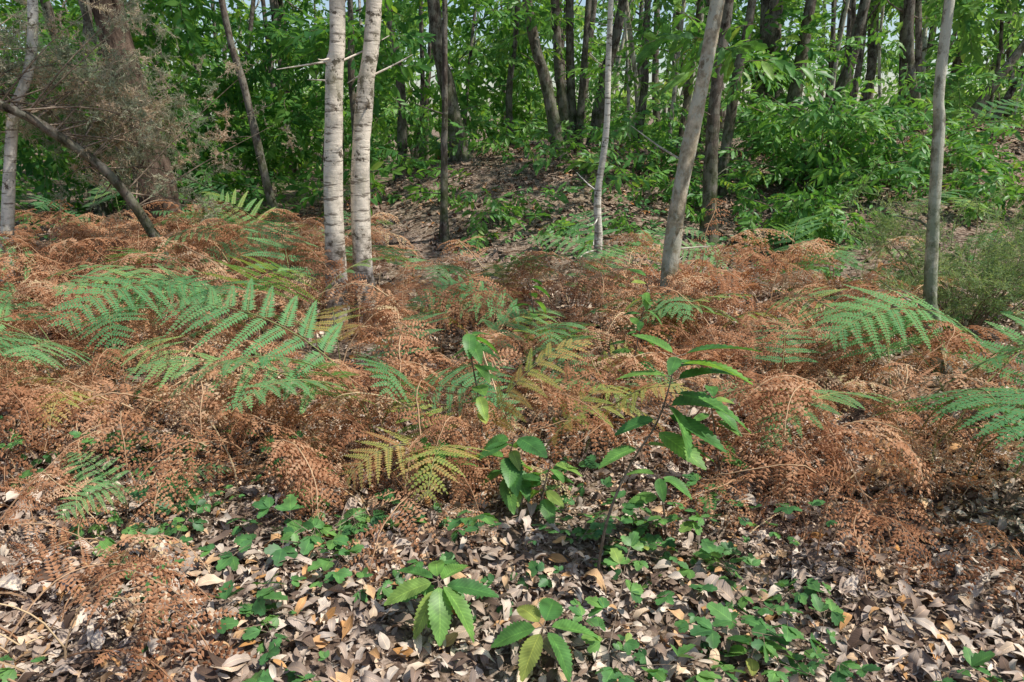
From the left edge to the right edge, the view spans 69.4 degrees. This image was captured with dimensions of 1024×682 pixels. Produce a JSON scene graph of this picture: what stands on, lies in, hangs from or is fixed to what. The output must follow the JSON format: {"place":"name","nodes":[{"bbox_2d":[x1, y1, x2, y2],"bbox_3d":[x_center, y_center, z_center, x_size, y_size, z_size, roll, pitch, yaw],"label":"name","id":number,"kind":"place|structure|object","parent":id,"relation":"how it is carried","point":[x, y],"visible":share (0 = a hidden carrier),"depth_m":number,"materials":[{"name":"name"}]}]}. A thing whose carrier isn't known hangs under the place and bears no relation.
{"place":"outdoors","nodes":[
{"label":"outdoors","id":0,"kind":"place"},
{"bbox_2d":[0,117,1023,681],"bbox_3d":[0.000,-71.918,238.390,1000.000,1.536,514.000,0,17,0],"label":"ground","id":1,"kind":"structure","parent":0,"point":[418,233],"depth_m":3.65,"materials":[{"name":"brown soil"}]},
{"bbox_2d":[0,0,38,306],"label":"birch tree","id":2,"kind":"object","parent":1,"relation":"on","point":[7,220],"visible":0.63,"depth_m":6.27,"materials":[{"name":"grey plant"}]},
{"bbox_2d":[82,0,111,218],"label":"oak tree","id":3,"kind":"object","parent":1,"relation":"on","point":[105,210],"visible":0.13,"depth_m":11.75,"materials":[{"name":"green plant"}]},
{"bbox_2d":[68,0,136,220],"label":"oak tree","id":4,"kind":"object","parent":1,"relation":"on","point":[87,21],"visible":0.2,"depth_m":10.20,"materials":[{"name":"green plant"}]},
{"bbox_2d":[89,0,190,242],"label":"pine tree","id":5,"kind":"object","parent":1,"relation":"on","point":[116,36],"visible":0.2,"depth_m":8.95,"materials":[{"name":"brown plant"}]},
{"bbox_2d":[0,0,302,283],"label":"tree","id":6,"kind":"object","parent":1,"relation":"on","point":[44,109],"visible":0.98,"depth_m":6.46,"materials":[{"name":"brown plant"}]},
{"bbox_2d":[0,382,374,587],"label":"bramble patch","id":7,"kind":"object","parent":1,"relation":"on","point":[306,545],"visible":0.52,"depth_m":2.92,"materials":[{"name":"green plant"}]},
{"bbox_2d":[0,0,453,226],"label":"understorey foliage","id":8,"kind":"object","parent":1,"relation":"on","point":[232,95],"visible":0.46,"depth_m":11.70,"materials":[{"name":"green plant"}]},
{"bbox_2d":[218,0,287,235],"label":"chestnut tree","id":9,"kind":"object","parent":1,"relation":"on","point":[264,174],"visible":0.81,"depth_m":9.56,"materials":[{"name":"brown plant"}]},
{"bbox_2d":[276,0,388,325],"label":"birch tree","id":10,"kind":"object","parent":1,"relation":"on","point":[335,59],"visible":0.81,"depth_m":5.58,"materials":[{"name":"white plant"}]},
{"bbox_2d":[345,0,362,137],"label":"oak tree","id":11,"kind":"object","parent":1,"relation":"on","point":[352,93],"visible":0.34,"depth_m":10.33,"materials":[{"name":"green plant"}]},
{"bbox_2d":[0,488,745,681],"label":"bramble patch","id":12,"kind":"object","parent":1,"relation":"on","point":[292,530],"visible":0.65,"depth_m":2.39,"materials":[{"name":"green plant"}]},
{"bbox_2d":[347,0,412,321],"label":"birch tree","id":13,"kind":"object","parent":1,"relation":"on","point":[360,207],"visible":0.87,"depth_m":5.67,"materials":[{"name":"white plant"}]},
{"bbox_2d":[7,262,783,501],"bbox_3d":[-0.178,0.080,4.272,2.836,0.740,4.171,15,23,41],"label":"turning bracken","id":14,"kind":"object","parent":1,"relation":"on","point":[510,387],"visible":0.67,"depth_m":3.29,"materials":[{"name":"plant"}]},
{"bbox_2d":[385,0,420,182],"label":"chestnut tree","id":15,"kind":"object","parent":1,"relation":"on","point":[402,124],"visible":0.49,"depth_m":12.41,"materials":[{"name":"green plant"}]},
{"bbox_2d":[408,0,456,242],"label":"chestnut tree","id":16,"kind":"object","parent":1,"relation":"on","point":[444,236],"visible":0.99,"depth_m":8.66,"materials":[{"name":"brown plant"}]},
{"bbox_2d":[384,559,498,646],"bbox_3d":[-0.224,0.827,2.345,0.323,0.216,0.288,9,19,27],"label":"chestnut sapling","id":17,"kind":"object","parent":1,"relation":"on","point":[435,608],"visible":1,"depth_m":2.27,"materials":[{"name":"green plant"}]},
{"bbox_2d":[406,436,477,498],"bbox_3d":[-0.286,0.539,3.072,0.284,0.302,0.196,-10,19,-29],"label":"fern","id":18,"kind":"object","parent":1,"relation":"on","point":[424,441],"visible":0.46,"depth_m":3.04,"materials":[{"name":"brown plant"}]},
{"bbox_2d":[427,0,482,161],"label":"oak tree","id":19,"kind":"object","parent":1,"relation":"on","point":[435,27],"visible":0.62,"depth_m":11.29,"materials":[{"name":"brown plant"}]},
{"bbox_2d":[452,331,500,484],"bbox_3d":[-0.155,0.306,3.170,0.215,0.722,0.266,0,17,0],"label":"chestnut sapling","id":20,"kind":"object","parent":1,"relation":"on","point":[474,347],"visible":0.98,"depth_m":3.09,"materials":[{"name":"green plant"}]},
{"bbox_2d":[488,0,520,144],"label":"chestnut tree","id":21,"kind":"object","parent":1,"relation":"on","point":[509,95],"visible":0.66,"depth_m":12.73,"materials":[{"name":"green plant"}]},
{"bbox_2d":[468,434,547,513],"bbox_3d":[0.006,0.538,2.992,0.284,0.343,0.312,-7,18,-22],"label":"chestnut sapling","id":22,"kind":"object","parent":1,"relation":"on","point":[513,488],"visible":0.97,"depth_m":2.92,"materials":[{"name":"green plant"}]},
{"bbox_2d":[0,0,1022,169],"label":"distant birch trunks","id":23,"kind":"object","parent":1,"relation":"on","point":[625,34],"visible":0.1,"depth_m":16.35,"materials":[{"name":"grey plant"}]},
{"bbox_2d":[0,198,1023,681],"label":"dead bracken","id":24,"kind":"object","parent":1,"relation":"on","point":[192,250],"visible":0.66,"depth_m":3.68,"materials":[{"name":"brown plant"}]},
{"bbox_2d":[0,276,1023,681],"bbox_3d":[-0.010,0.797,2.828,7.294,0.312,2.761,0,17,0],"label":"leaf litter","id":25,"kind":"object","parent":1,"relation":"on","point":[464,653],"visible":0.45,"depth_m":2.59,"materials":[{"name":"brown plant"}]},
{"bbox_2d":[0,209,1023,520],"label":"green bracken","id":26,"kind":"object","parent":1,"relation":"on","point":[200,291],"visible":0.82,"depth_m":4.00,"materials":[{"name":"green plant"}]},
{"bbox_2d":[0,0,1023,199],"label":"woodland foliage","id":27,"kind":"object","parent":1,"relation":"on","point":[967,14],"visible":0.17,"depth_m":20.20,"materials":[{"name":"green plant"}]},
{"bbox_2d":[0,0,1023,197],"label":"distant tree trunks","id":28,"kind":"object","parent":1,"relation":"on","point":[872,52],"visible":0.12,"depth_m":19.11,"materials":[{"name":"brown plant"}]},
{"bbox_2d":[0,99,1023,285],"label":"green bracken","id":29,"kind":"object","parent":1,"relation":"on","point":[232,202],"visible":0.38,"depth_m":8.73,"materials":[{"name":"green plant"}]},
{"bbox_2d":[0,123,1023,352],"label":"ground ivy","id":30,"kind":"object","parent":1,"relation":"on","point":[646,201],"visible":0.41,"depth_m":8.32,"materials":[{"name":"green plant"}]},
{"bbox_2d":[0,130,1023,681],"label":"fallen twigs","id":31,"kind":"object","parent":1,"relation":"on","point":[542,670],"visible":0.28,"depth_m":3.30,"materials":[{"name":"brown wood"}]},
{"bbox_2d":[448,0,576,133],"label":"oak tree","id":32,"kind":"object","parent":1,"relation":"on","point":[570,81],"visible":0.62,"depth_m":12.19,"materials":[{"name":"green plant"}]},
{"bbox_2d":[15,120,1023,288],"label":"leaf litter","id":33,"kind":"object","parent":1,"relation":"on","point":[496,254],"visible":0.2,"depth_m":10.14,"materials":[{"name":"brown plant"}]},
{"bbox_2d":[513,278,553,371],"bbox_3d":[0.132,-0.051,4.604,0.221,0.702,0.216,-15,23,-41],"label":"chestnut sapling","id":34,"kind":"object","parent":1,"relation":"on","point":[541,304],"visible":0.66,"depth_m":4.56,"materials":[{"name":"green plant"}]},
{"bbox_2d":[491,597,598,681],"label":"chestnut sapling","id":35,"kind":"object","parent":1,"relation":"on","point":[529,656],"visible":1,"depth_m":2.14,"materials":[{"name":"green plant"}]},
{"bbox_2d":[521,0,571,160],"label":"oak tree","id":36,"kind":"object","parent":1,"relation":"on","point":[551,110],"visible":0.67,"depth_m":10.82,"materials":[{"name":"brown plant"}]},
{"bbox_2d":[522,461,581,523],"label":"chestnut sapling","id":37,"kind":"object","parent":1,"relation":"on","point":[547,508],"visible":0.93,"depth_m":2.90,"materials":[{"name":"green plant"}]},
{"bbox_2d":[551,0,574,146],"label":"chestnut tree","id":38,"kind":"object","parent":1,"relation":"on","point":[563,107],"visible":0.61,"depth_m":12.20,"materials":[{"name":"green plant"}]},
{"bbox_2d":[447,454,712,591],"bbox_3d":[0.161,0.750,2.787,0.997,0.539,0.805,-15,23,-41],"label":"bramble patch","id":39,"kind":"object","parent":1,"relation":"on","point":[593,530],"visible":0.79,"depth_m":2.79,"materials":[{"name":"green plant"}]},
{"bbox_2d":[575,0,597,143],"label":"chestnut tree","id":40,"kind":"object","parent":1,"relation":"on","point":[581,93],"visible":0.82,"depth_m":12.22,"materials":[{"name":"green plant"}]},
{"bbox_2d":[576,0,613,283],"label":"birch tree","id":41,"kind":"object","parent":1,"relation":"on","point":[598,235],"visible":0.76,"depth_m":6.75,"materials":[{"name":"grey plant"}]},
{"bbox_2d":[585,0,627,145],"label":"oak tree","id":42,"kind":"object","parent":1,"relation":"on","point":[597,117],"visible":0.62,"depth_m":13.08,"materials":[{"name":"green plant"}]},
{"bbox_2d":[609,268,662,421],"bbox_3d":[0.638,0.049,3.872,0.277,0.835,0.185,9,19,28],"label":"chestnut sapling","id":43,"kind":"object","parent":1,"relation":"on","point":[646,298],"visible":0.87,"depth_m":3.83,"materials":[{"name":"green plant"}]},
{"bbox_2d":[631,0,650,146],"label":"oak tree","id":44,"kind":"object","parent":1,"relation":"on","point":[645,86],"visible":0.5,"depth_m":12.24,"materials":[{"name":"brown plant"}]},
{"bbox_2d":[627,469,691,538],"bbox_3d":[0.577,0.666,2.905,0.273,0.314,0.157,0,17,0],"label":"chestnut sapling","id":45,"kind":"object","parent":1,"relation":"on","point":[660,485],"visible":0.9,"depth_m":2.88,"materials":[{"name":"green plant"}]},
{"bbox_2d":[595,334,762,580],"bbox_3d":[0.569,0.437,2.556,0.556,0.886,0.308,0,17,0],"label":"chestnut sapling","id":46,"kind":"object","parent":1,"relation":"on","point":[684,448],"visible":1,"depth_m":2.49,"materials":[{"name":"green plant"}]},
{"bbox_2d":[372,0,1023,253],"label":"understorey foliage","id":47,"kind":"object","parent":1,"relation":"on","point":[1011,191],"visible":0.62,"depth_m":10.30,"materials":[{"name":"green plant"}]},
{"bbox_2d":[697,0,733,245],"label":"chestnut tree","id":48,"kind":"object","parent":1,"relation":"on","point":[710,177],"visible":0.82,"depth_m":8.65,"materials":[{"name":"brown plant"}]},
{"bbox_2d":[693,385,749,477],"bbox_3d":[0.895,0.437,3.221,0.275,0.524,0.195,-6,18,-19],"label":"chestnut sapling","id":49,"kind":"object","parent":1,"relation":"on","point":[726,418],"visible":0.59,"depth_m":3.21,"materials":[{"name":"green plant"}]},
{"bbox_2d":[617,0,834,344],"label":"tree","id":50,"kind":"object","parent":1,"relation":"on","point":[704,49],"visible":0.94,"depth_m":5.20,"materials":[{"name":"beige plant"}]},
{"bbox_2d":[717,0,756,195],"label":"chestnut tree","id":51,"kind":"object","parent":1,"relation":"on","point":[729,124],"visible":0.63,"depth_m":10.01,"materials":[{"name":"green plant"}]},
{"bbox_2d":[723,635,786,676],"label":"chestnut sapling","id":52,"kind":"object","parent":1,"relation":"on","point":[752,666],"visible":0.72,"depth_m":2.25,"materials":[{"name":"green plant"}]},
{"bbox_2d":[710,0,846,150],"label":"oak tree","id":53,"kind":"object","parent":1,"relation":"on","point":[772,13],"visible":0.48,"depth_m":11.39,"materials":[{"name":"green plant"}]},
{"bbox_2d":[783,0,828,142],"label":"chestnut tree","id":54,"kind":"object","parent":1,"relation":"on","point":[794,89],"visible":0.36,"depth_m":11.15,"materials":[{"name":"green plant"}]},
{"bbox_2d":[591,471,1023,681],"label":"bramble patch","id":55,"kind":"object","parent":1,"relation":"on","point":[723,615],"visible":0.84,"depth_m":2.43,"materials":[{"name":"green plant"}]},
{"bbox_2d":[720,164,917,258],"bbox_3d":[3.452,-1.522,8.898,2.046,1.250,1.878,-8,19,-25],"label":"chestnut bush","id":56,"kind":"object","parent":1,"relation":"on","point":[800,204],"visible":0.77,"depth_m":8.44,"materials":[{"name":"green plant"}]},
{"bbox_2d":[696,73,954,214],"bbox_3d":[4.191,-2.560,9.807,3.137,2.130,2.505,0,17,0],"label":"chestnut bush","id":57,"kind":"object","parent":1,"relation":"on","point":[798,155],"visible":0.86,"depth_m":9.58,"materials":[{"name":"green plant"}]},
{"bbox_2d":[818,0,870,114],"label":"oak tree","id":58,"kind":"object","parent":1,"relation":"on","point":[844,78],"visible":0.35,"depth_m":12.07,"materials":[{"name":"brown plant"}]},
{"bbox_2d":[901,0,931,131],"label":"chestnut tree","id":59,"kind":"object","parent":1,"relation":"on","point":[908,27],"visible":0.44,"depth_m":12.08,"materials":[{"name":"brown plant"}]},
{"bbox_2d":[879,0,954,378],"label":"rowan tree","id":60,"kind":"object","parent":1,"relation":"on","point":[932,225],"visible":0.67,"depth_m":4.40,"materials":[{"name":"grey plant"}]},
{"bbox_2d":[834,157,1023,346],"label":"broom bush","id":61,"kind":"object","parent":1,"relation":"on","point":[1001,270],"visible":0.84,"depth_m":5.56,"materials":[{"name":"green plant"}]},
{"bbox_2d":[848,97,1023,194],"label":"chestnut bush","id":62,"kind":"object","parent":1,"relation":"on","point":[955,134],"visible":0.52,"depth_m":9.78,"materials":[{"name":"green plant"}]},
{"bbox_2d":[945,40,1023,124],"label":"oak tree","id":63,"kind":"object","parent":1,"relation":"on","point":[1015,56],"visible":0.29,"depth_m":12.23,"materials":[{"name":"brown plant"}]},
{"bbox_2d":[0,0,1023,116],"label":"sky","id":64,"kind":"structure","parent":0,"point":[583,2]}
]}

